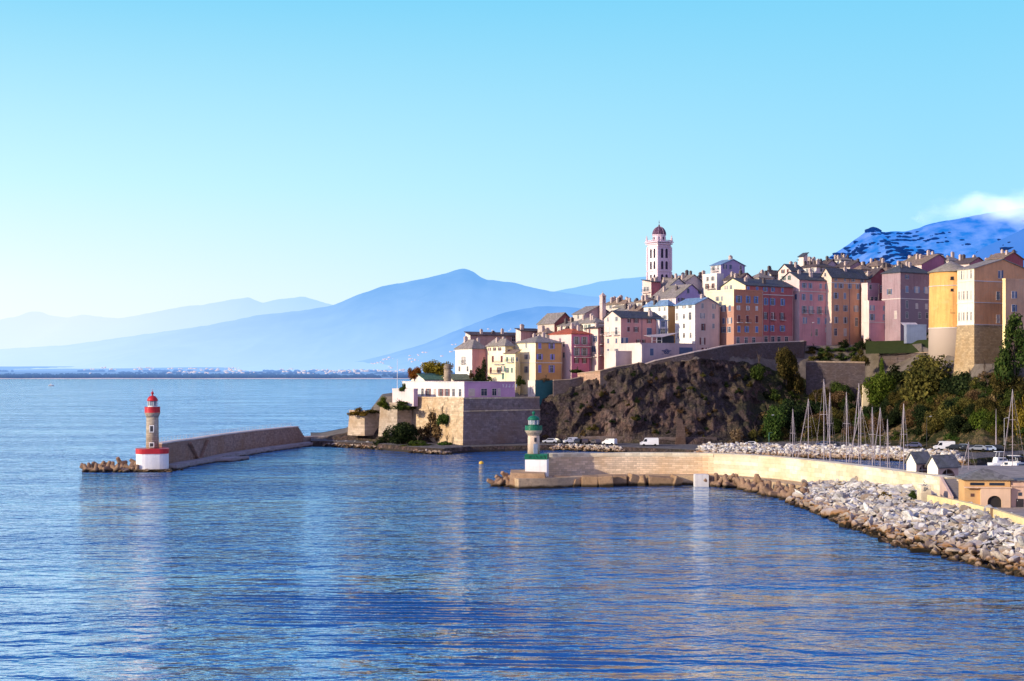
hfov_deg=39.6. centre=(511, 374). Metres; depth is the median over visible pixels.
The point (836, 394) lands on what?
tree
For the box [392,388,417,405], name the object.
lean to
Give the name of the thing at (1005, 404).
tree
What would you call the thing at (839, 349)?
shrub
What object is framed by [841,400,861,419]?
shrub
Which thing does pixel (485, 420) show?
bastion
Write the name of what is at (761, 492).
tetrapod
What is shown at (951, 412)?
tree
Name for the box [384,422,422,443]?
shrub
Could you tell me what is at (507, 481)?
tetrapod
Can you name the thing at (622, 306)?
house
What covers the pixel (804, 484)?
tetrapod
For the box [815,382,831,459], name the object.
sailing boat
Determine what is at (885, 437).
shrub
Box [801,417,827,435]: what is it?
tree
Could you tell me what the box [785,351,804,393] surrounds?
shrub
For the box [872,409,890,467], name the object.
sailing boat
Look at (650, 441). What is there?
parked van
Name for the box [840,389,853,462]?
sailing boat
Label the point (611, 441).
parked van
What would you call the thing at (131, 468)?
tetrapod
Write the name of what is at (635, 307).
house
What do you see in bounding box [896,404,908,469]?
sailing boat
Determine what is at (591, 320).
house
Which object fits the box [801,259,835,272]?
house
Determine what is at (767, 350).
parapet wall
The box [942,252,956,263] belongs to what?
house
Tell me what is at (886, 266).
house
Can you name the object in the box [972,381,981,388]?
shrub
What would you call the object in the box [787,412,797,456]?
sailing boat
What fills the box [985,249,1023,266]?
house
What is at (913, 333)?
kiosk
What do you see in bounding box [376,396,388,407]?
shrub
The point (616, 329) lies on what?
window
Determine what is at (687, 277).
house
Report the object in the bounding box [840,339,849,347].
shrub
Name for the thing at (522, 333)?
house
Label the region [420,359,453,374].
tree
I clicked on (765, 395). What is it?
shrub
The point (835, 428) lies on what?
tree
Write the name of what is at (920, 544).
boulder
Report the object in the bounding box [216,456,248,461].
landing stage
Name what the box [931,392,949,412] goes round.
tree
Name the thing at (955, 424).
tree
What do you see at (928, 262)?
house
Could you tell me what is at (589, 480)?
concrete block
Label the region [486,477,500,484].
tetrapod
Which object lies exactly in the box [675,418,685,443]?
rock pillar
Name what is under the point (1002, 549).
boulder
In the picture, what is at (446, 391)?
window
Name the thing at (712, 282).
house
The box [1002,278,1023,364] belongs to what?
annex
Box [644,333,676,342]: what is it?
pergola
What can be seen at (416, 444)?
shrub
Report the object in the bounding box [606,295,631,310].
house
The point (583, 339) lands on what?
window
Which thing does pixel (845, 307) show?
window
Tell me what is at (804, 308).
window
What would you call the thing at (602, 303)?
bell turret
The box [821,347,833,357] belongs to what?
shrub
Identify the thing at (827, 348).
shrub
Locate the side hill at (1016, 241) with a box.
[970,229,1023,266]
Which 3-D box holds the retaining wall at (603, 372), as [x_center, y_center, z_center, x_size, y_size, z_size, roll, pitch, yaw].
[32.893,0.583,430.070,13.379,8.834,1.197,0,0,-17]
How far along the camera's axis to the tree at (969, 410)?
381.80 m
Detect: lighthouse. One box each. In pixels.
[135,389,168,468]
[525,411,548,476]
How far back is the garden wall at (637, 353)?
435.52 m
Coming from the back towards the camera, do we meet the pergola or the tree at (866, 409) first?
the pergola
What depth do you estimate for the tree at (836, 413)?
429.68 m
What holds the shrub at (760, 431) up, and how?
on the headland
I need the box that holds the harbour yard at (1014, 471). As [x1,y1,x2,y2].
[958,466,1023,516]
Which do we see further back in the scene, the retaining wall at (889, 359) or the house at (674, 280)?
the house at (674, 280)
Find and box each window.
[149,425,153,431]
[426,388,430,395]
[438,389,443,395]
[444,389,449,396]
[461,356,465,362]
[469,389,474,395]
[481,388,486,395]
[492,388,496,395]
[537,354,542,359]
[549,343,554,348]
[549,365,554,372]
[550,354,554,359]
[573,336,579,344]
[573,348,579,355]
[581,337,587,344]
[581,348,587,355]
[614,327,618,334]
[621,337,627,342]
[647,328,651,336]
[650,348,653,355]
[658,328,667,333]
[675,313,678,320]
[688,312,692,319]
[700,337,704,344]
[701,323,704,330]
[721,305,725,311]
[736,295,741,302]
[754,296,758,303]
[763,312,767,319]
[770,298,774,304]
[780,298,784,305]
[780,313,784,319]
[780,325,784,331]
[802,306,806,312]
[809,306,813,312]
[817,306,821,313]
[818,294,822,300]
[834,305,838,310]
[843,305,847,311]
[843,317,847,323]
[854,305,858,311]
[869,314,874,320]
[914,286,919,292]
[924,287,928,293]
[989,483,1003,485]
[996,291,999,299]
[996,315,999,322]
[998,271,1002,278]
[1011,304,1016,311]
[1012,291,1016,298]
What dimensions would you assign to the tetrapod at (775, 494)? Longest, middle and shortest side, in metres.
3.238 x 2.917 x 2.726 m
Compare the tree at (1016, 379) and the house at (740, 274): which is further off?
the house at (740, 274)
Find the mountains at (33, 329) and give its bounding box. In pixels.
[0,297,330,348]
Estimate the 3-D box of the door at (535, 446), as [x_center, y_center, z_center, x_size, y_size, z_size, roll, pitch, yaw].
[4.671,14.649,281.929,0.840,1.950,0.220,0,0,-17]
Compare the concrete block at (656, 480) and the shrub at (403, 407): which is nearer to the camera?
the concrete block at (656, 480)
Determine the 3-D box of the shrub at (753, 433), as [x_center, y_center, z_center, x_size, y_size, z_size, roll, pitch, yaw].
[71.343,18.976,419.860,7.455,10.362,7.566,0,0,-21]
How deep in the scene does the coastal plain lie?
10701.63 m
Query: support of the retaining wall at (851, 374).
on the headland
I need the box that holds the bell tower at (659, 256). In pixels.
[645,225,673,280]
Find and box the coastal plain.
[0,366,454,377]
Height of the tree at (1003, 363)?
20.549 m
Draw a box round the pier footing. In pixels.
[130,467,172,471]
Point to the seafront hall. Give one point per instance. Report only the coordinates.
(466, 388)
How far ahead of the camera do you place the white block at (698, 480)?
280.20 m
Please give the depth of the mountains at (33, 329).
20222.21 m
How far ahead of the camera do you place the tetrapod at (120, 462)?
328.54 m
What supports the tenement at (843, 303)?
on the headland
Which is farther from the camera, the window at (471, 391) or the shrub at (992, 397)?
the window at (471, 391)
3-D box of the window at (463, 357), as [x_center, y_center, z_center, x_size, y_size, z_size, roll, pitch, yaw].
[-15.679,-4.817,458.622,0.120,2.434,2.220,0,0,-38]
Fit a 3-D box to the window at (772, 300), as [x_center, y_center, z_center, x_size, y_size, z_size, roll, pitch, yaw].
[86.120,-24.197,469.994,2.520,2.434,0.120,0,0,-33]
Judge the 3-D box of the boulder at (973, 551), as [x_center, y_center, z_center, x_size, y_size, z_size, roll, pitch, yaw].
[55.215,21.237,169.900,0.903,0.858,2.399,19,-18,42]
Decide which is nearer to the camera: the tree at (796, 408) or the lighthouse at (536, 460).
the lighthouse at (536, 460)
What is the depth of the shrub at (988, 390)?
383.58 m
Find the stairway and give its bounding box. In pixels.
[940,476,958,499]
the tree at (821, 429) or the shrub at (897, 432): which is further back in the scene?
the tree at (821, 429)
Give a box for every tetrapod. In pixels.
[82,464,92,471]
[89,463,100,471]
[102,461,112,471]
[110,464,121,471]
[115,457,127,466]
[125,463,135,469]
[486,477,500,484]
[490,478,503,486]
[500,471,509,479]
[504,478,509,486]
[704,478,715,486]
[710,477,722,487]
[713,473,717,480]
[723,476,736,487]
[734,477,750,488]
[736,478,745,489]
[740,479,749,489]
[743,482,755,491]
[745,482,758,492]
[750,474,758,483]
[755,482,765,495]
[756,476,762,486]
[762,480,771,490]
[762,486,775,496]
[768,487,780,497]
[779,484,795,498]
[779,489,791,499]
[797,482,807,490]
[800,487,805,493]
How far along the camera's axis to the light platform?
277.11 m
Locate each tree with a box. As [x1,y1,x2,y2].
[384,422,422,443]
[407,366,421,380]
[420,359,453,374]
[480,357,486,380]
[761,405,787,440]
[775,346,799,384]
[778,398,804,431]
[800,419,826,436]
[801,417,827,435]
[802,408,813,417]
[807,411,827,433]
[808,387,828,401]
[819,398,834,407]
[824,417,842,433]
[826,390,852,409]
[826,407,845,420]
[829,381,850,393]
[836,389,855,402]
[838,401,849,407]
[841,426,856,434]
[842,408,858,423]
[852,412,869,427]
[856,381,869,399]
[857,416,873,432]
[861,404,879,415]
[862,371,897,405]
[868,416,886,433]
[870,411,880,418]
[877,398,892,412]
[879,358,884,374]
[879,408,900,426]
[883,389,903,408]
[887,391,906,407]
[894,400,904,410]
[898,353,953,404]
[898,401,907,409]
[901,415,914,430]
[904,409,916,426]
[907,397,925,409]
[910,404,934,426]
[922,422,927,433]
[923,411,943,433]
[924,402,934,411]
[926,394,936,405]
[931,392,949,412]
[934,411,957,424]
[937,398,961,418]
[939,375,958,394]
[939,398,957,415]
[943,414,964,435]
[951,370,971,396]
[953,399,963,413]
[958,396,974,409]
[963,389,978,402]
[963,403,975,418]
[967,405,989,430]
[974,397,995,412]
[977,373,1023,409]
[980,418,991,428]
[983,409,1004,431]
[986,408,1000,422]
[989,424,1005,436]
[991,373,1014,393]
[992,311,1023,384]
[996,398,1010,408]
[1003,387,1021,404]
[1009,394,1023,436]
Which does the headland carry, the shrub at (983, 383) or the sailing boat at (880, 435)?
the shrub at (983, 383)
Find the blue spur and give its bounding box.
[356,306,580,371]
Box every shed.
[409,373,443,381]
[441,374,472,380]
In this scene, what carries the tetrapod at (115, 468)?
on the boulder rubble
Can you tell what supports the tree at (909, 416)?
on the headland
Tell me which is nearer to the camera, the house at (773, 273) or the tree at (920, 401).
the tree at (920, 401)
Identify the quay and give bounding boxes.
[303,436,324,441]
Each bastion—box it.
[348,410,379,435]
[378,402,412,435]
[412,396,540,444]
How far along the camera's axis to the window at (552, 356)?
450.26 m
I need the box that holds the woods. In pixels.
[0,369,454,377]
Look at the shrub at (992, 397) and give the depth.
380.30 m
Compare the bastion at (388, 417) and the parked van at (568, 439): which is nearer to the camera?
the parked van at (568, 439)
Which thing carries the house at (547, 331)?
on the headland
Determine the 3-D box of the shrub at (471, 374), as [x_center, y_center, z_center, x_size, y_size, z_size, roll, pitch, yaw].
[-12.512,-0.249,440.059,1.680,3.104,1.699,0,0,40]
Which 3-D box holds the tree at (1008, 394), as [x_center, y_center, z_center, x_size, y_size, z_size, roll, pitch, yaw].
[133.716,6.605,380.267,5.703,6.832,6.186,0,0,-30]
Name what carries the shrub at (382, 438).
on the headland
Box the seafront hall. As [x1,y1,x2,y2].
[402,381,516,396]
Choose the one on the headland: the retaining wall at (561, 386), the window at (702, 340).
the retaining wall at (561, 386)
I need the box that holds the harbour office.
[1010,478,1023,506]
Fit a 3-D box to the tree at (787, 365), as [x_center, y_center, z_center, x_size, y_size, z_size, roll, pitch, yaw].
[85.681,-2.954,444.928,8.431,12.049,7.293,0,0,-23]
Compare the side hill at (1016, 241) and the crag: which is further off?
the crag
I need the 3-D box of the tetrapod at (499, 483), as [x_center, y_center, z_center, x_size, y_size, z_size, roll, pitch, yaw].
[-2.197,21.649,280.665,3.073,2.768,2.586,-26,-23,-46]
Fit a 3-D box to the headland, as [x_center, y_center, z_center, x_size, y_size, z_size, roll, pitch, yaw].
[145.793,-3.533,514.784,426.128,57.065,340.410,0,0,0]
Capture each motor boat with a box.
[987,451,1014,464]
[988,455,1020,465]
[1007,456,1023,465]
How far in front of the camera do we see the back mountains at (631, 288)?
18732.65 m
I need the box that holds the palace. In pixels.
[954,259,1023,375]
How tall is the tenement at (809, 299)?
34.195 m
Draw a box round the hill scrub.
[830,220,1023,264]
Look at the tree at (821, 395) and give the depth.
443.48 m
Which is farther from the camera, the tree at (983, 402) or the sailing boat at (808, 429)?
the tree at (983, 402)
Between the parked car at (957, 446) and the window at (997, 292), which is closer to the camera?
the parked car at (957, 446)
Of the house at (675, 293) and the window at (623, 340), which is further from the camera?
the house at (675, 293)
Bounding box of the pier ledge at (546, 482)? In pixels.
[514,474,801,488]
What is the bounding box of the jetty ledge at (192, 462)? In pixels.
[169,441,312,469]
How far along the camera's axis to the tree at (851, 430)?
419.17 m
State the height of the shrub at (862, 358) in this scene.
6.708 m
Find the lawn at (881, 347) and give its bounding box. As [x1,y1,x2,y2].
[866,340,927,353]
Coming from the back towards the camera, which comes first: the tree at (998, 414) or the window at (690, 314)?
the window at (690, 314)
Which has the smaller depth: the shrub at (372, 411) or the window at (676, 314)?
the shrub at (372, 411)
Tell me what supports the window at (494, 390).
in the seafront hall
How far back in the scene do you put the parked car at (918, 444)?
379.74 m
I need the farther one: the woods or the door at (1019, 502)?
the woods
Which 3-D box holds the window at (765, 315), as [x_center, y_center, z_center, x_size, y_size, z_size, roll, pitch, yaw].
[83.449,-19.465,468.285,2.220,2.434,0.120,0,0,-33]
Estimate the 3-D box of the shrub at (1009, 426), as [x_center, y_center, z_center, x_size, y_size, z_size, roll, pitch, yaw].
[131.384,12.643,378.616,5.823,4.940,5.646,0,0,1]
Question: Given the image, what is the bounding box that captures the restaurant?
[619,343,695,362]
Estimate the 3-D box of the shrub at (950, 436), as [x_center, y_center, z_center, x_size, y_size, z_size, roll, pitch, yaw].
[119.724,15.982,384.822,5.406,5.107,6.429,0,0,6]
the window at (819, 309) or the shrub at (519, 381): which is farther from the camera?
the window at (819, 309)
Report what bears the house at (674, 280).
on the headland
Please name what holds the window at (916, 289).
in the tenement at (905, 292)
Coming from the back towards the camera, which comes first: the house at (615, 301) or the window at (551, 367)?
the house at (615, 301)
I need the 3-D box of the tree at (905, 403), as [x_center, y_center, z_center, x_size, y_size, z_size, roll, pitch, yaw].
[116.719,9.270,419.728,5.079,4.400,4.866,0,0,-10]
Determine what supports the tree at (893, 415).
on the headland
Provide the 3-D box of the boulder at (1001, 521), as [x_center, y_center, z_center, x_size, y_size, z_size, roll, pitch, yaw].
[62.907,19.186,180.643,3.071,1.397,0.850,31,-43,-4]
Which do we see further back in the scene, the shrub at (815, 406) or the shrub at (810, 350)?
the shrub at (810, 350)
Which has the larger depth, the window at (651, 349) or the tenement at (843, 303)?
the tenement at (843, 303)
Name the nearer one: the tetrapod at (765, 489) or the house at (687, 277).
the tetrapod at (765, 489)
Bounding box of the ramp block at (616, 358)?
[606,351,631,368]
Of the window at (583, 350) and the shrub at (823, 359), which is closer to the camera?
the window at (583, 350)
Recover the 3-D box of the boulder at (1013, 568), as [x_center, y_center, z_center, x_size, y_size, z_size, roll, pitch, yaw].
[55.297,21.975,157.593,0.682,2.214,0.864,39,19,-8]
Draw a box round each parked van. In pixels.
[562,437,576,442]
[602,439,616,444]
[640,438,658,445]
[933,441,954,449]
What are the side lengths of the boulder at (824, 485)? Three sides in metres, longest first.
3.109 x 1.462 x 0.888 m
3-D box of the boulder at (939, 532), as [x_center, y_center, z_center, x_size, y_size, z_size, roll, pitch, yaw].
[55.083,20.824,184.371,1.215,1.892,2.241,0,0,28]
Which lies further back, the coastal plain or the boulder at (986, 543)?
the coastal plain
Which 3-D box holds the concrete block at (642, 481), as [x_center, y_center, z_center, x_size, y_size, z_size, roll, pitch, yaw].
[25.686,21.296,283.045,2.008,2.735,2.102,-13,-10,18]
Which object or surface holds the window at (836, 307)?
in the tenement at (843, 303)
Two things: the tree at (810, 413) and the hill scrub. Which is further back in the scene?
the hill scrub
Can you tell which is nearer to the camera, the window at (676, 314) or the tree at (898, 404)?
the tree at (898, 404)
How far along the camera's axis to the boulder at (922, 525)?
190.29 m
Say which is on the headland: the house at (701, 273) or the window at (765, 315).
the house at (701, 273)
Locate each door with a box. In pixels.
[533,444,537,453]
[679,347,692,353]
[988,496,1000,506]
[1016,499,1023,506]
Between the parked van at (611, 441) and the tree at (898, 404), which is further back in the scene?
the tree at (898, 404)
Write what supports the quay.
in the sea
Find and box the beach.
[0,378,409,378]
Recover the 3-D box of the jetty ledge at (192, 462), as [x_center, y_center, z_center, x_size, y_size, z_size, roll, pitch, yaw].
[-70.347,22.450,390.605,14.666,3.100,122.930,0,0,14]
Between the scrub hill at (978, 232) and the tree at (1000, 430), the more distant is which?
the scrub hill at (978, 232)
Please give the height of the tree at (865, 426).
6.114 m
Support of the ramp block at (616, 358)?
on the headland
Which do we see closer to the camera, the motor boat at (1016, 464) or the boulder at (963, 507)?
the boulder at (963, 507)
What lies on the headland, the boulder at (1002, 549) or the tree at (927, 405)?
the tree at (927, 405)
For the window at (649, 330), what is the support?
in the house at (628, 326)
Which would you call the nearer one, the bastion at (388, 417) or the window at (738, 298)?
the bastion at (388, 417)
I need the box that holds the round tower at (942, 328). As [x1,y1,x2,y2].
[928,261,963,360]
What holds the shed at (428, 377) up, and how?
on the headland
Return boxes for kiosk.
[904,324,926,342]
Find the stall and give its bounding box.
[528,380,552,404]
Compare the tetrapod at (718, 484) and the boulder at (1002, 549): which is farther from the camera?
the tetrapod at (718, 484)
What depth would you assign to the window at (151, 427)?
325.50 m
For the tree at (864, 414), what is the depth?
425.17 m
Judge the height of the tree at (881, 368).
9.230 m
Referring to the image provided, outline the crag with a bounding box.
[865,227,892,233]
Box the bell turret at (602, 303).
[599,293,605,320]
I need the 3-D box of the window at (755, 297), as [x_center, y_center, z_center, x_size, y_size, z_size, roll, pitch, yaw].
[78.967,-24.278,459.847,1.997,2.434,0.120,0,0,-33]
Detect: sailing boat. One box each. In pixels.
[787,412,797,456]
[797,399,821,458]
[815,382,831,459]
[824,395,836,460]
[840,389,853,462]
[848,407,877,464]
[850,385,868,463]
[866,407,877,465]
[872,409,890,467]
[882,416,892,467]
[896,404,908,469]
[962,438,975,469]
[1002,386,1023,465]
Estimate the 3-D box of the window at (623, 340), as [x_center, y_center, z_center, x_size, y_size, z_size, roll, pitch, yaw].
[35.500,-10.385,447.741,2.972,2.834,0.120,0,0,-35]
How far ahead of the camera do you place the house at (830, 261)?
531.95 m
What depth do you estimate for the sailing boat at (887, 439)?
271.53 m
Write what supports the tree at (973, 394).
on the headland
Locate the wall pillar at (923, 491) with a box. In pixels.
[917,481,930,501]
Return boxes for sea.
[0,379,1023,680]
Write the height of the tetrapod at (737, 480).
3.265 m
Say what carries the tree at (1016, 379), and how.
on the headland
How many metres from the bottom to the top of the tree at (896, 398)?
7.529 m
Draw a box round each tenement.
[706,289,762,345]
[719,275,794,341]
[780,268,826,345]
[820,267,868,344]
[880,261,928,340]
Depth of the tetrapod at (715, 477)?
280.87 m
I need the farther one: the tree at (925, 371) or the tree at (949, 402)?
the tree at (925, 371)
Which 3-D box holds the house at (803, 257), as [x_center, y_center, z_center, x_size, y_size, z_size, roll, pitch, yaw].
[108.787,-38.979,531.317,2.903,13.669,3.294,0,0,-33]
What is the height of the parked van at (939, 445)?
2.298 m
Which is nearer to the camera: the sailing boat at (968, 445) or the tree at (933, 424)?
the sailing boat at (968, 445)
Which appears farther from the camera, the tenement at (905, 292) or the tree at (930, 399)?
the tenement at (905, 292)
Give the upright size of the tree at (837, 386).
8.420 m
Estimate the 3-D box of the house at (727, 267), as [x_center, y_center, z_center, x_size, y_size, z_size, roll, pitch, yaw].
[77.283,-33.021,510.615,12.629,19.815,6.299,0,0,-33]
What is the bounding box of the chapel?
[571,305,609,320]
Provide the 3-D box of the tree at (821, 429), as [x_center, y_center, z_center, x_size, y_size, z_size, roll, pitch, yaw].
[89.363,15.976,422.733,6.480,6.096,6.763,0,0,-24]
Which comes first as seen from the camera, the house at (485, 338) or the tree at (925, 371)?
the tree at (925, 371)
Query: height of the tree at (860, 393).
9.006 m
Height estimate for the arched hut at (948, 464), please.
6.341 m
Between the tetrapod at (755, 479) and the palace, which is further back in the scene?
the palace
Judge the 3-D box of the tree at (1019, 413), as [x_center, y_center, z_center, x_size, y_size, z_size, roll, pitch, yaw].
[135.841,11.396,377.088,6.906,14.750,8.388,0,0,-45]
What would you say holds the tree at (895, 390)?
on the headland
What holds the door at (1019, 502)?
in the harbour office
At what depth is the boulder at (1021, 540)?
165.46 m
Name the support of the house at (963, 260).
on the headland
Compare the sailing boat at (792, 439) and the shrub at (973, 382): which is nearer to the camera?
the sailing boat at (792, 439)
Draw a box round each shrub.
[347,405,367,416]
[363,406,379,413]
[371,427,392,448]
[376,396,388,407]
[384,400,416,410]
[399,384,406,390]
[399,441,434,445]
[407,435,427,444]
[417,405,441,441]
[435,403,448,425]
[437,433,452,444]
[469,370,474,378]
[472,366,485,380]
[516,376,525,385]
[570,367,582,372]
[590,423,599,429]
[727,433,743,442]
[729,421,743,439]
[748,426,763,442]
[750,353,765,379]
[758,404,770,419]
[759,424,765,436]
[763,391,772,400]
[768,386,781,399]
[778,427,789,438]
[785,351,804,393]
[802,389,828,414]
[805,348,815,353]
[817,347,824,354]
[818,356,834,360]
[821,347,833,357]
[823,344,833,351]
[833,348,846,350]
[834,352,848,358]
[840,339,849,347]
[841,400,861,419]
[843,352,855,359]
[850,347,869,365]
[859,431,871,440]
[878,430,890,440]
[885,405,893,412]
[887,363,903,383]
[888,429,899,439]
[896,365,911,379]
[897,429,908,439]
[907,489,916,498]
[909,422,922,436]
[919,426,931,441]
[942,431,958,440]
[960,426,976,433]
[961,368,970,377]
[962,418,977,431]
[968,376,978,386]
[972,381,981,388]
[976,372,989,386]
[978,360,991,381]
[980,378,993,393]
[986,385,996,402]
[996,404,1013,420]
[1001,414,1013,429]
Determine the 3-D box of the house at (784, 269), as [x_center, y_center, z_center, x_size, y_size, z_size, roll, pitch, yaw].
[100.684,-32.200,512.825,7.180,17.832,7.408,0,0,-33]
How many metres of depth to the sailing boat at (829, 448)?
290.86 m
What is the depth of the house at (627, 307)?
486.67 m
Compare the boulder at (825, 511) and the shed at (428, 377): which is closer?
the boulder at (825, 511)
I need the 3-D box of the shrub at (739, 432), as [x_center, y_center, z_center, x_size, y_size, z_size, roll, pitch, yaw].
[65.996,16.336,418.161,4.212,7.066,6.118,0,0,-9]
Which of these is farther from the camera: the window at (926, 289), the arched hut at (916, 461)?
the window at (926, 289)
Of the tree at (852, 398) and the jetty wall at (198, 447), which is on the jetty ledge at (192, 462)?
the jetty wall at (198, 447)
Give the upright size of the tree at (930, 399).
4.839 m
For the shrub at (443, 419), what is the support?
attached to the bastion at (485, 420)
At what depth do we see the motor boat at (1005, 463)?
321.39 m
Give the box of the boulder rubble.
[101,440,1023,578]
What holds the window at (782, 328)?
in the tenement at (778, 295)
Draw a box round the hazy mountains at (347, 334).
[0,269,609,370]
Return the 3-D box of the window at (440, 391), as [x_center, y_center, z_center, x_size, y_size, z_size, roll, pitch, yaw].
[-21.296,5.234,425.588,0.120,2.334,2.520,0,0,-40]
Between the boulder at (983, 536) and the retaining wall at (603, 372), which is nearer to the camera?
the boulder at (983, 536)
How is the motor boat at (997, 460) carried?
on the sea
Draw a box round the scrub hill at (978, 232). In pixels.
[829,208,1023,264]
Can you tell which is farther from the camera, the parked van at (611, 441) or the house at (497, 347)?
the house at (497, 347)
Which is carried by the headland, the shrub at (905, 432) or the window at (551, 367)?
the shrub at (905, 432)
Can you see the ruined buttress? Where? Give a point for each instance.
(865, 402)
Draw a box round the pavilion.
[955,467,1013,507]
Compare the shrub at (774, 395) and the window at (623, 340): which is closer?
the shrub at (774, 395)
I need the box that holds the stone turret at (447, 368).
[443,364,451,380]
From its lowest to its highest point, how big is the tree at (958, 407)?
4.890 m
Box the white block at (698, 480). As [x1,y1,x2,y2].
[693,474,708,486]
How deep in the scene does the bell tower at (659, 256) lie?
506.08 m
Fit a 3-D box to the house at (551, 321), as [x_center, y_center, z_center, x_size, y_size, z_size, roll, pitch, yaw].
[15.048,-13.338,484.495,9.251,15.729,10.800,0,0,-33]
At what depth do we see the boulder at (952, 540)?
176.34 m
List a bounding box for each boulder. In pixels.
[820,508,835,517]
[822,483,834,487]
[836,492,845,497]
[845,503,855,507]
[845,519,852,527]
[851,520,857,527]
[878,525,892,534]
[883,501,893,506]
[883,512,893,518]
[894,525,908,528]
[896,486,908,492]
[902,510,913,519]
[905,536,914,541]
[907,527,915,533]
[917,542,929,552]
[918,523,927,527]
[925,540,931,546]
[928,525,936,531]
[934,528,941,535]
[949,517,958,523]
[949,537,954,543]
[952,532,968,539]
[957,542,973,549]
[959,505,970,510]
[971,548,976,556]
[975,509,990,515]
[976,532,989,541]
[979,540,990,547]
[994,527,1005,532]
[994,551,1007,559]
[998,518,1011,527]
[999,547,1012,552]
[999,562,1011,567]
[1009,566,1017,571]
[1013,551,1022,563]
[1017,536,1023,545]
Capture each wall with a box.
[159,426,303,462]
[549,452,713,475]
[553,376,581,396]
[577,370,599,384]
[577,436,716,442]
[600,362,640,387]
[632,344,643,363]
[645,341,803,365]
[713,453,957,495]
[806,361,864,399]
[878,352,927,367]
[927,495,1023,524]
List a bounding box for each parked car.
[542,438,556,442]
[550,438,562,442]
[574,438,581,443]
[582,439,588,443]
[589,439,600,443]
[824,441,839,445]
[905,442,921,447]
[945,444,961,449]
[960,445,974,450]
[969,445,986,450]
[981,445,995,450]
[992,445,1003,449]
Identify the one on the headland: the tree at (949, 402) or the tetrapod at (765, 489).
the tree at (949, 402)
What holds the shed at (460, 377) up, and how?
on the headland
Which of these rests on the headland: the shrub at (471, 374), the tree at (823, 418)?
the tree at (823, 418)
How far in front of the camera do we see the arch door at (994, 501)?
205.39 m
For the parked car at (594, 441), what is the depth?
414.09 m
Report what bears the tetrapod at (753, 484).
in the sea
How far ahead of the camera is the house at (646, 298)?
489.88 m
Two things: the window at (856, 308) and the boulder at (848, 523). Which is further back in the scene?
the window at (856, 308)
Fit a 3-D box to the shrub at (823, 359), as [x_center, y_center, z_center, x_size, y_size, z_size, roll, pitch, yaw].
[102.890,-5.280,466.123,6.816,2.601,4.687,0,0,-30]
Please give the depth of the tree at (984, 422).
377.21 m
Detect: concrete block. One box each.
[573,479,580,486]
[581,475,597,486]
[598,475,613,486]
[613,474,626,485]
[627,473,639,485]
[637,475,646,485]
[648,475,673,485]
[670,474,682,485]
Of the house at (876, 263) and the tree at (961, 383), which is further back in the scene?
the house at (876, 263)
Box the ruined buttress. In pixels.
[861,385,868,411]
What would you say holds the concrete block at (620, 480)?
in the sea
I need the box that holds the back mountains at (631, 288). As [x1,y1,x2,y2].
[555,275,677,301]
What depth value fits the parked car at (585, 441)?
416.00 m
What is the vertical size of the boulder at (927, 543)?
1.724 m
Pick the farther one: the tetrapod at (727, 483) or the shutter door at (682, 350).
the shutter door at (682, 350)
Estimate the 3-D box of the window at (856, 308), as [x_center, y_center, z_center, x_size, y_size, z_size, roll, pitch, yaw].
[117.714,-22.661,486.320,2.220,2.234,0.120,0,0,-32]
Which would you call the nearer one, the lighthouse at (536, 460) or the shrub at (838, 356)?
the lighthouse at (536, 460)
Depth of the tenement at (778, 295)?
471.05 m
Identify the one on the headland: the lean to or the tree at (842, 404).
the tree at (842, 404)
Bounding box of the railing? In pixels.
[161,423,292,441]
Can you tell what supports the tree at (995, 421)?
on the headland
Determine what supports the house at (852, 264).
on the headland
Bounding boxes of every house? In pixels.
[454,336,486,380]
[464,328,515,349]
[485,337,514,380]
[503,349,521,394]
[514,324,537,341]
[514,332,562,394]
[536,312,569,331]
[536,325,553,338]
[548,323,591,378]
[556,317,586,330]
[578,313,603,331]
[584,322,603,370]
[602,310,663,368]
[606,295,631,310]
[606,304,633,313]
[611,298,638,309]
[628,301,645,310]
[635,294,653,305]
[641,276,660,297]
[643,296,674,342]
[650,284,705,303]
[655,319,667,333]
[659,273,684,289]
[673,294,720,350]
[677,270,701,288]
[697,270,705,279]
[702,273,723,296]
[709,255,745,277]
[722,270,753,282]
[752,270,773,279]
[767,266,777,279]
[777,261,805,279]
[798,252,808,265]
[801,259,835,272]
[822,256,837,266]
[834,253,851,263]
[835,258,860,268]
[854,261,870,273]
[861,283,879,337]
[863,300,884,341]
[864,263,891,273]
[866,257,893,268]
[866,268,884,300]
[901,250,945,271]
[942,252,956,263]
[954,254,983,266]
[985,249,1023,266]
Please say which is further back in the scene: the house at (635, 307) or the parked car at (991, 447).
the house at (635, 307)
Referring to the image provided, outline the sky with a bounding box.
[0,0,1023,318]
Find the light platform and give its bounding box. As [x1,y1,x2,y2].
[509,470,545,487]
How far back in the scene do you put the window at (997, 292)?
401.20 m
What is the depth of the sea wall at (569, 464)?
288.82 m
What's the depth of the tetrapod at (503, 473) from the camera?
283.25 m
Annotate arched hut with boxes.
[904,451,929,472]
[925,454,960,475]
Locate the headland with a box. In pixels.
[310,331,1023,464]

